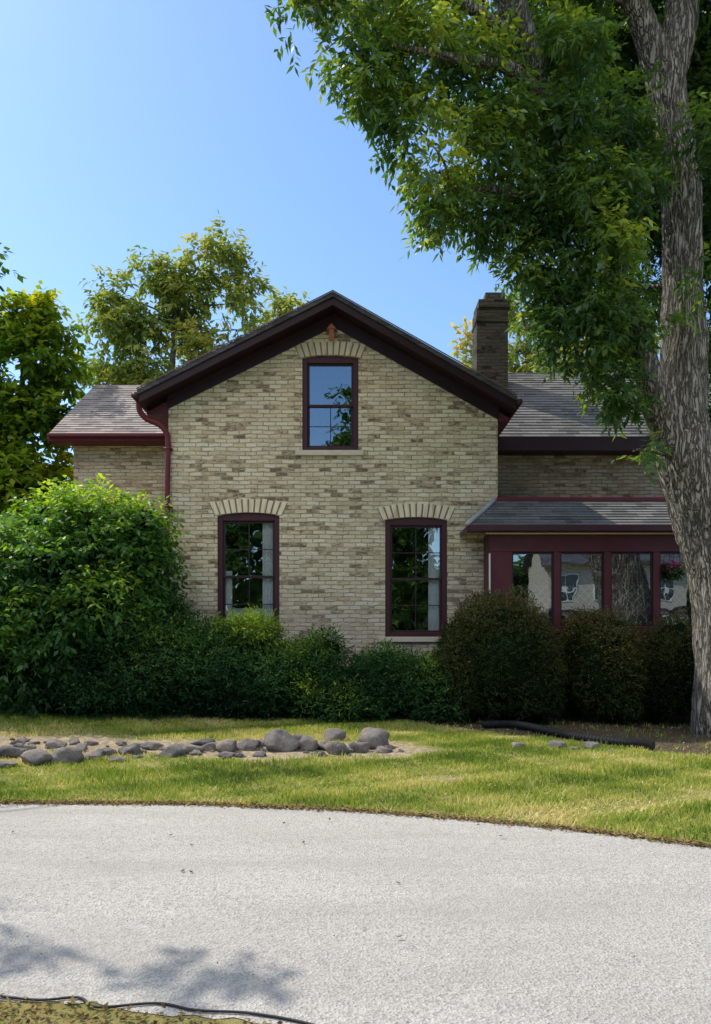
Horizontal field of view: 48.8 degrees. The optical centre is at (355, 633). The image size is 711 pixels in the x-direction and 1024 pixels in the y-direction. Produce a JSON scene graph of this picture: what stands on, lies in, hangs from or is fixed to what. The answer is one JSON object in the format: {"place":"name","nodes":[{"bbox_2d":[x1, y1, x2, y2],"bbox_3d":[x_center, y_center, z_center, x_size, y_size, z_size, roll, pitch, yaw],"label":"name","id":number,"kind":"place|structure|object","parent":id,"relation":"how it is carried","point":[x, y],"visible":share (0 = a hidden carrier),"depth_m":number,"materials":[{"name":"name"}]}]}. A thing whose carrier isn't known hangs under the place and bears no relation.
{"place":"outdoors","nodes":[
{"label":"outdoors","id":0,"kind":"place"},
{"bbox_2d":[0,803,710,1023],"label":"road","id":1,"kind":"structure","parent":0,"point":[496,950],"depth_m":4.34,"materials":[{"name":"grey asphalt"}]},
{"bbox_2d":[0,995,313,1023],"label":"garden hose","id":2,"kind":"object","parent":1,"relation":"on","point":[175,1006],"visible":1,"depth_m":3.33,"materials":[{"name":"black plastic"}]},
{"bbox_2d":[0,705,710,1023],"bbox_3d":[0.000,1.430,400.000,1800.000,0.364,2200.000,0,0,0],"label":"ground","id":3,"kind":"structure","parent":0,"point":[406,746],"depth_m":9.29,"materials":[{"name":"green plant"}]},
{"bbox_2d":[0,243,26,291],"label":"maple tree","id":4,"kind":"object","parent":3,"relation":"on","point":[7,271],"visible":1,"depth_m":12.12,"materials":[{"name":"green plant"}]},
{"bbox_2d":[0,280,99,523],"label":"boxelder tree","id":5,"kind":"object","parent":3,"relation":"on","point":[29,410],"visible":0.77,"depth_m":19.41,"materials":[{"name":"green plant"}]},
{"bbox_2d":[0,473,197,717],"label":"broadleaf shrub","id":6,"kind":"object","parent":3,"relation":"on","point":[73,557],"visible":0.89,"depth_m":12.81,"materials":[{"name":"green plant"}]},
{"bbox_2d":[74,446,164,514],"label":"wing wall","id":7,"kind":"structure","parent":3,"relation":"on","point":[132,469],"depth_m":17.40,"materials":[{"name":"brick"}]},
{"bbox_2d":[48,437,164,445],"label":"fascia","id":8,"kind":"structure","parent":7,"relation":"attached to","point":[108,441],"depth_m":17.00,"materials":[{"name":"brown wood"}]},
{"bbox_2d":[47,433,164,436],"bbox_3d":[-5.075,-4.275,16.912,3.150,0.070,0.104,0,0,0],"label":"gutter","id":9,"kind":"object","parent":8,"relation":"attached to","point":[105,434],"visible":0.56,"depth_m":16.86,"materials":[{"name":"red metal"}]},
{"bbox_2d":[69,211,281,402],"bbox_3d":[-6.586,-6.721,28.893,7.800,17.032,4.750,0,0,0],"label":"walnut tree","id":10,"kind":"object","parent":3,"relation":"on","point":[169,290],"visible":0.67,"depth_m":28.58,"materials":[{"name":"green plant"}]},
{"bbox_2d":[0,727,404,768],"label":"rock border","id":11,"kind":"object","parent":3,"relation":"on","point":[282,740],"visible":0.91,"depth_m":10.17,"materials":[{"name":"grey stone"}]},
{"bbox_2d":[25,575,480,725],"bbox_3d":[-1.754,0.327,13.320,7.924,2.675,2.757,0,0,0],"label":"juniper hedge","id":12,"kind":"object","parent":3,"relation":"on","point":[241,666],"visible":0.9,"depth_m":12.79,"materials":[{"name":"green plant"}]},
{"bbox_2d":[258,286,313,328],"bbox_3d":[-2.641,-6.140,32.079,4.350,15.795,3.896,0,0,0],"label":"walnut tree","id":13,"kind":"object","parent":3,"relation":"on","point":[286,305],"visible":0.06,"depth_m":31.60,"materials":[{"name":"green plant"}]},
{"bbox_2d":[168,329,497,665],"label":"front wall","id":14,"kind":"structure","parent":3,"relation":"on","point":[422,440],"depth_m":15.00,"materials":[{"name":"beige brick"}]},
{"bbox_2d":[136,402,172,583],"bbox_3d":[-3.809,-1.985,14.864,0.690,4.770,0.170,0,0,-17],"label":"downspout","id":15,"kind":"object","parent":14,"relation":"attached to","point":[168,448],"visible":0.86,"depth_m":14.87,"materials":[{"name":"red metal"}]},
{"bbox_2d":[218,513,278,634],"bbox_3d":[-2.050,-1.124,15.090,1.184,2.373,0.120,0,0,0],"label":"window frame","id":16,"kind":"object","parent":14,"relation":"attached to","point":[248,517],"visible":0.71,"depth_m":15.03,"materials":[{"name":"paint"}]},
{"bbox_2d":[225,523,272,627],"bbox_3d":[-2.050,-1.100,15.214,1.147,2.285,0.108,0,0,0],"label":"curtain","id":17,"kind":"object","parent":16,"relation":"hanging from","point":[267,563],"visible":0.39,"depth_m":15.19,"materials":[{"name":"fabric"}]},
{"bbox_2d":[223,521,274,627],"bbox_3d":[-2.050,-1.090,15.113,0.998,2.145,0.075,0,0,0],"label":"sash","id":18,"kind":"object","parent":16,"relation":"attached to","point":[224,584],"visible":0.79,"depth_m":15.08,"materials":[{"name":"paint"}]},
{"bbox_2d":[210,499,286,514],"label":"brick arch","id":19,"kind":"structure","parent":14,"relation":"attached to","point":[251,506],"depth_m":14.98,"materials":[{"name":"beige brick"}]},
{"bbox_2d":[210,499,286,515],"bbox_3d":[-2.050,-2.412,14.998,1.498,0.316,0.005,0,0,0],"label":"arch mortar","id":20,"kind":"object","parent":14,"relation":"attached to","point":[248,507],"visible":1,"depth_m":15.00,"materials":[{"name":"beige concrete"}]},
{"bbox_2d":[295,450,363,455],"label":"sill","id":21,"kind":"structure","parent":14,"relation":"attached to","point":[329,452],"depth_m":14.94,"materials":[{"name":"stone"}]},
{"bbox_2d":[303,356,357,449],"bbox_3d":[-0.481,-4.412,15.090,1.071,1.823,0.120,0,0,0],"label":"window frame","id":22,"kind":"object","parent":14,"relation":"attached to","point":[330,360],"visible":0.88,"depth_m":15.03,"materials":[{"name":"paint"}]},
{"bbox_2d":[307,364,352,446],"bbox_3d":[-0.481,-4.383,15.113,0.885,1.605,0.075,0,0,0],"label":"sash","id":23,"kind":"object","parent":22,"relation":"attached to","point":[309,406],"visible":1,"depth_m":15.08,"materials":[{"name":"paint"}]},
{"bbox_2d":[295,341,365,356],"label":"brick arch","id":24,"kind":"structure","parent":14,"relation":"attached to","point":[330,348],"depth_m":14.98,"materials":[{"name":"beige brick"}]},
{"bbox_2d":[295,342,365,357],"bbox_3d":[-0.481,-5.430,14.998,1.385,0.306,0.005,0,0,0],"label":"arch mortar","id":25,"kind":"object","parent":14,"relation":"attached to","point":[327,350],"visible":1,"depth_m":15.00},
{"bbox_2d":[327,323,335,339],"bbox_3d":[-0.456,-5.741,14.935,0.176,0.297,0.130,0,0,0],"label":"gable lantern","id":26,"kind":"object","parent":14,"relation":"attached to","point":[331,328],"visible":1,"depth_m":14.90,"materials":[{"name":"brown wood"}]},
{"bbox_2d":[378,637,448,641],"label":"sill","id":27,"kind":"structure","parent":14,"relation":"attached to","point":[415,639],"depth_m":14.94,"materials":[{"name":"stone"}]},
{"bbox_2d":[385,518,446,636],"bbox_3d":[1.163,-1.080,15.090,1.184,2.286,0.120,0,0,0],"label":"window frame","id":28,"kind":"object","parent":14,"relation":"attached to","point":[416,522],"visible":0.84,"depth_m":15.03,"materials":[{"name":"paint"}]},
{"bbox_2d":[390,526,441,632],"bbox_3d":[1.162,-1.046,15.113,0.998,2.058,0.075,0,0,0],"label":"sash","id":29,"kind":"object","parent":28,"relation":"attached to","point":[440,593],"visible":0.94,"depth_m":15.11,"materials":[{"name":"paint"}]},
{"bbox_2d":[428,528,438,629],"bbox_3d":[1.574,-1.056,15.190,0.325,2.198,0.058,0,0,0],"label":"curtain","id":30,"kind":"object","parent":28,"relation":"hanging from","point":[433,572],"visible":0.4,"depth_m":15.19,"materials":[{"name":"fabric"}]},
{"bbox_2d":[377,504,454,519],"bbox_3d":[1.163,-2.325,14.998,1.498,0.316,0.005,0,0,0],"label":"arch mortar","id":31,"kind":"object","parent":14,"relation":"attached to","point":[416,511],"visible":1,"depth_m":15.00,"materials":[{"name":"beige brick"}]},
{"bbox_2d":[378,503,454,519],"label":"brick arch","id":32,"kind":"structure","parent":14,"relation":"attached to","point":[419,510],"depth_m":14.98,"materials":[{"name":"beige brick"}]},
{"bbox_2d":[315,420,350,432],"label":"side walls","id":33,"kind":"structure","parent":3,"relation":"on","point":[338,429],"depth_m":22.70,"materials":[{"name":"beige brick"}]},
{"bbox_2d":[225,433,427,629],"bbox_3d":[-0.430,-1.500,16.700,5.700,6.200,2.800,0,0,0],"label":"interior","id":34,"kind":"object","parent":33,"relation":"attached to","point":[403,565],"visible":0.02,"depth_m":18.00,"materials":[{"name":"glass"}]},
{"bbox_2d":[137,291,516,432],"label":"roof","id":35,"kind":"structure","parent":33,"relation":"on","point":[330,385],"depth_m":15.45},
{"bbox_2d":[136,290,517,395],"bbox_3d":[-0.525,-5.382,14.509,7.070,1.960,0.019,0,0,0],"label":"drip edge","id":36,"kind":"object","parent":35,"relation":"attached to","point":[307,303],"visible":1,"depth_m":14.50,"materials":[{"name":"metal"}]},
{"bbox_2d":[131,392,522,419],"bbox_3d":[-0.530,-4.365,15.765,7.270,0.240,2.470,0,0,0],"label":"gutter","id":37,"kind":"object","parent":35,"relation":"attached to","point":[135,397],"visible":0.28,"depth_m":14.66,"materials":[{"name":"paint"}]},
{"bbox_2d":[139,297,515,419],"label":"rake trim","id":38,"kind":"structure","parent":35,"relation":"attached to","point":[308,324],"depth_m":14.87,"materials":[{"name":"red paint"}]},
{"bbox_2d":[147,402,509,436],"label":"cornice","id":39,"kind":"structure","parent":33,"relation":"attached to","point":[159,413],"depth_m":14.98,"materials":[{"name":"red paint"}]},
{"bbox_2d":[0,709,710,843],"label":"grass","id":40,"kind":"structure","parent":3,"relation":"on","point":[602,770],"depth_m":8.70,"materials":[{"name":"green plant"}]},
{"bbox_2d":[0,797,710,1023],"bbox_3d":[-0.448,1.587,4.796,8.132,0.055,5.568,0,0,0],"label":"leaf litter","id":41,"kind":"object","parent":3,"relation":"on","point":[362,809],"visible":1,"depth_m":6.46,"materials":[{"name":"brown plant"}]},
{"bbox_2d":[10,718,706,993],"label":"fallen leaves","id":42,"kind":"object","parent":3,"relation":"on","point":[304,841],"visible":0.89,"depth_m":7.60,"materials":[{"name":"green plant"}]},
{"bbox_2d":[265,0,710,737],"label":"ash tree","id":43,"kind":"object","parent":3,"relation":"on","point":[577,84],"visible":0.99,"depth_m":10.99,"materials":[{"name":"green plant"}]},
{"bbox_2d":[426,584,568,723],"bbox_3d":[2.371,0.386,13.433,2.434,2.453,2.403,0,0,0],"label":"yew bush","id":44,"kind":"object","parent":3,"relation":"on","point":[501,661],"visible":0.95,"depth_m":12.77,"materials":[{"name":"green plant"}]},
{"bbox_2d":[494,740,612,751],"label":"bed stones","id":45,"kind":"object","parent":3,"relation":"on","point":[587,744],"visible":0.62,"depth_m":10.62,"materials":[{"name":"grey stone"}]},
{"bbox_2d":[447,287,661,372],"bbox_3d":[8.149,-6.012,31.122,9.132,15.515,4.928,0,0,0],"label":"walnut tree","id":46,"kind":"object","parent":3,"relation":"on","point":[528,363],"visible":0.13,"depth_m":30.64,"materials":[{"name":"green plant"}]},
{"bbox_2d":[482,720,654,749],"bbox_3d":[3.080,1.467,11.512,0.405,0.213,2.831,0,0,-44],"label":"corrugated drain pipe","id":47,"kind":"object","parent":3,"relation":"on","point":[566,734],"visible":0.96,"depth_m":11.48,"materials":[{"name":"black plastic"}]},
{"bbox_2d":[484,534,690,718],"bbox_3d":[5.210,-0.125,15.770,5.560,3.450,3.060,0,0,0],"label":"porch frame","id":48,"kind":"object","parent":3,"relation":"on","point":[500,549],"visible":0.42,"depth_m":14.28,"materials":[{"name":"red wood"}]},
{"bbox_2d":[489,553,490,592],"bbox_3d":[2.430,-1.050,14.195,0.030,0.800,0.030,0,0,0],"label":"porch corner strip","id":49,"kind":"object","parent":48,"relation":"attached to","point":[489,572],"visible":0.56,"depth_m":14.18,"materials":[{"name":"white paint"}]},
{"bbox_2d":[470,501,670,524],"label":"porch roof front","id":50,"kind":"structure","parent":48,"relation":"on","point":[576,513],"depth_m":14.43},
{"bbox_2d":[465,498,495,525],"bbox_3d":[2.326,-2.255,14.475,0.080,0.680,1.280,0,0,33],"label":"porch hip flashing","id":51,"kind":"object","parent":50,"relation":"on","point":[480,512],"visible":1,"depth_m":14.39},
{"bbox_2d":[460,525,672,537],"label":"porch fascia","id":52,"kind":"structure","parent":50,"relation":"attached to","point":[568,529],"depth_m":13.95,"materials":[{"name":"brown wood"}]},
{"bbox_2d":[497,497,665,500],"bbox_3d":[5.300,-2.572,15.030,5.200,0.075,0.080,0,0,0],"label":"porch ridge flashing","id":53,"kind":"object","parent":50,"relation":"on","point":[580,498],"visible":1,"depth_m":14.99,"materials":[{"name":"metal"}]},
{"bbox_2d":[513,585,689,626],"bbox_3d":[5.100,-0.300,14.508,5.020,1.200,0.015,0,0,0],"label":"porch lattice","id":54,"kind":"object","parent":48,"relation":"in","point":[612,602],"visible":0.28,"depth_m":14.50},
{"bbox_2d":[512,552,691,625],"bbox_3d":[5.213,-0.805,14.340,4.719,1.350,0.040,0,0,0],"label":"porch sash","id":55,"kind":"object","parent":48,"relation":"in","point":[651,582],"visible":0.48,"depth_m":14.32,"materials":[{"name":"red wood"}]},
{"bbox_2d":[666,540,686,581],"bbox_3d":[5.787,-1.381,14.123,0.394,0.918,0.393,0,0,0],"label":"hanging flower basket","id":56,"kind":"object","parent":48,"relation":"hanging from","point":[676,571],"visible":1,"depth_m":14.08,"materials":[{"name":"green plastic"}]},
{"bbox_2d":[498,456,689,626],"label":"wing wall","id":57,"kind":"structure","parent":3,"relation":"on","point":[561,476],"depth_m":17.40,"materials":[{"name":"brick"}]},
{"bbox_3d":[5.200,-5.412,20.000,8.800,2.464,6.000,0,0,0],"label":"right roof deck","id":58,"kind":"object","parent":57,"relation":"on","visible":0},
{"bbox_2d":[471,292,510,389],"bbox_3d":[3.321,-6.477,19.250,0.840,3.553,0.820,0,0,0],"label":"chimney","id":59,"kind":"object","parent":58,"relation":"on","point":[490,320],"visible":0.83,"depth_m":18.90,"materials":[{"name":"brick"}]},
{"bbox_2d":[498,436,654,455],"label":"fascia","id":60,"kind":"structure","parent":58,"relation":"attached to","point":[560,446],"depth_m":16.96,"materials":[{"name":"red paint"}]},
{"bbox_2d":[499,373,710,435],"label":"wing roof","id":61,"kind":"structure","parent":58,"relation":"on","point":[549,408],"depth_m":18.02,"materials":[{"name":"grey"}]},
{"bbox_2d":[551,605,658,724],"bbox_3d":[4.224,0.532,13.398,1.847,2.146,1.888,0,0,0],"label":"yew bush","id":62,"kind":"object","parent":3,"relation":"on","point":[603,662],"visible":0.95,"depth_m":12.95,"materials":[{"name":"green plant"}]},
{"bbox_2d":[640,606,693,723],"bbox_3d":[5.971,0.560,13.570,2.669,2.097,1.861,0,0,0],"label":"yew bush","id":63,"kind":"object","parent":3,"relation":"on","point":[669,694],"visible":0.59,"depth_m":13.05,"materials":[{"name":"green plant"}]},
{"bbox_2d":[0,0,710,479],"label":"sky","id":64,"kind":"structure","parent":0,"point":[125,124],"materials":[{"name":"blue"}]},
{"bbox_2d":[486,533,673,533],"bbox_3d":[5.185,-1.817,14.255,5.630,0.024,0.030,0,0,0],"label":"porch bead","id":65,"kind":"object","parent":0,"point":[579,533],"visible":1,"depth_m":14.24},
{"bbox_3d":[-3.925,-5.287,20.000,5.450,2.074,6.000,0,0,0],"label":"left roof deck","id":66,"kind":"object","parent":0,"visible":0},
{"bbox_2d":[49,385,314,432],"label":"wing roof","id":67,"kind":"structure","parent":66,"relation":"on","point":[104,409],"depth_m":18.05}
]}

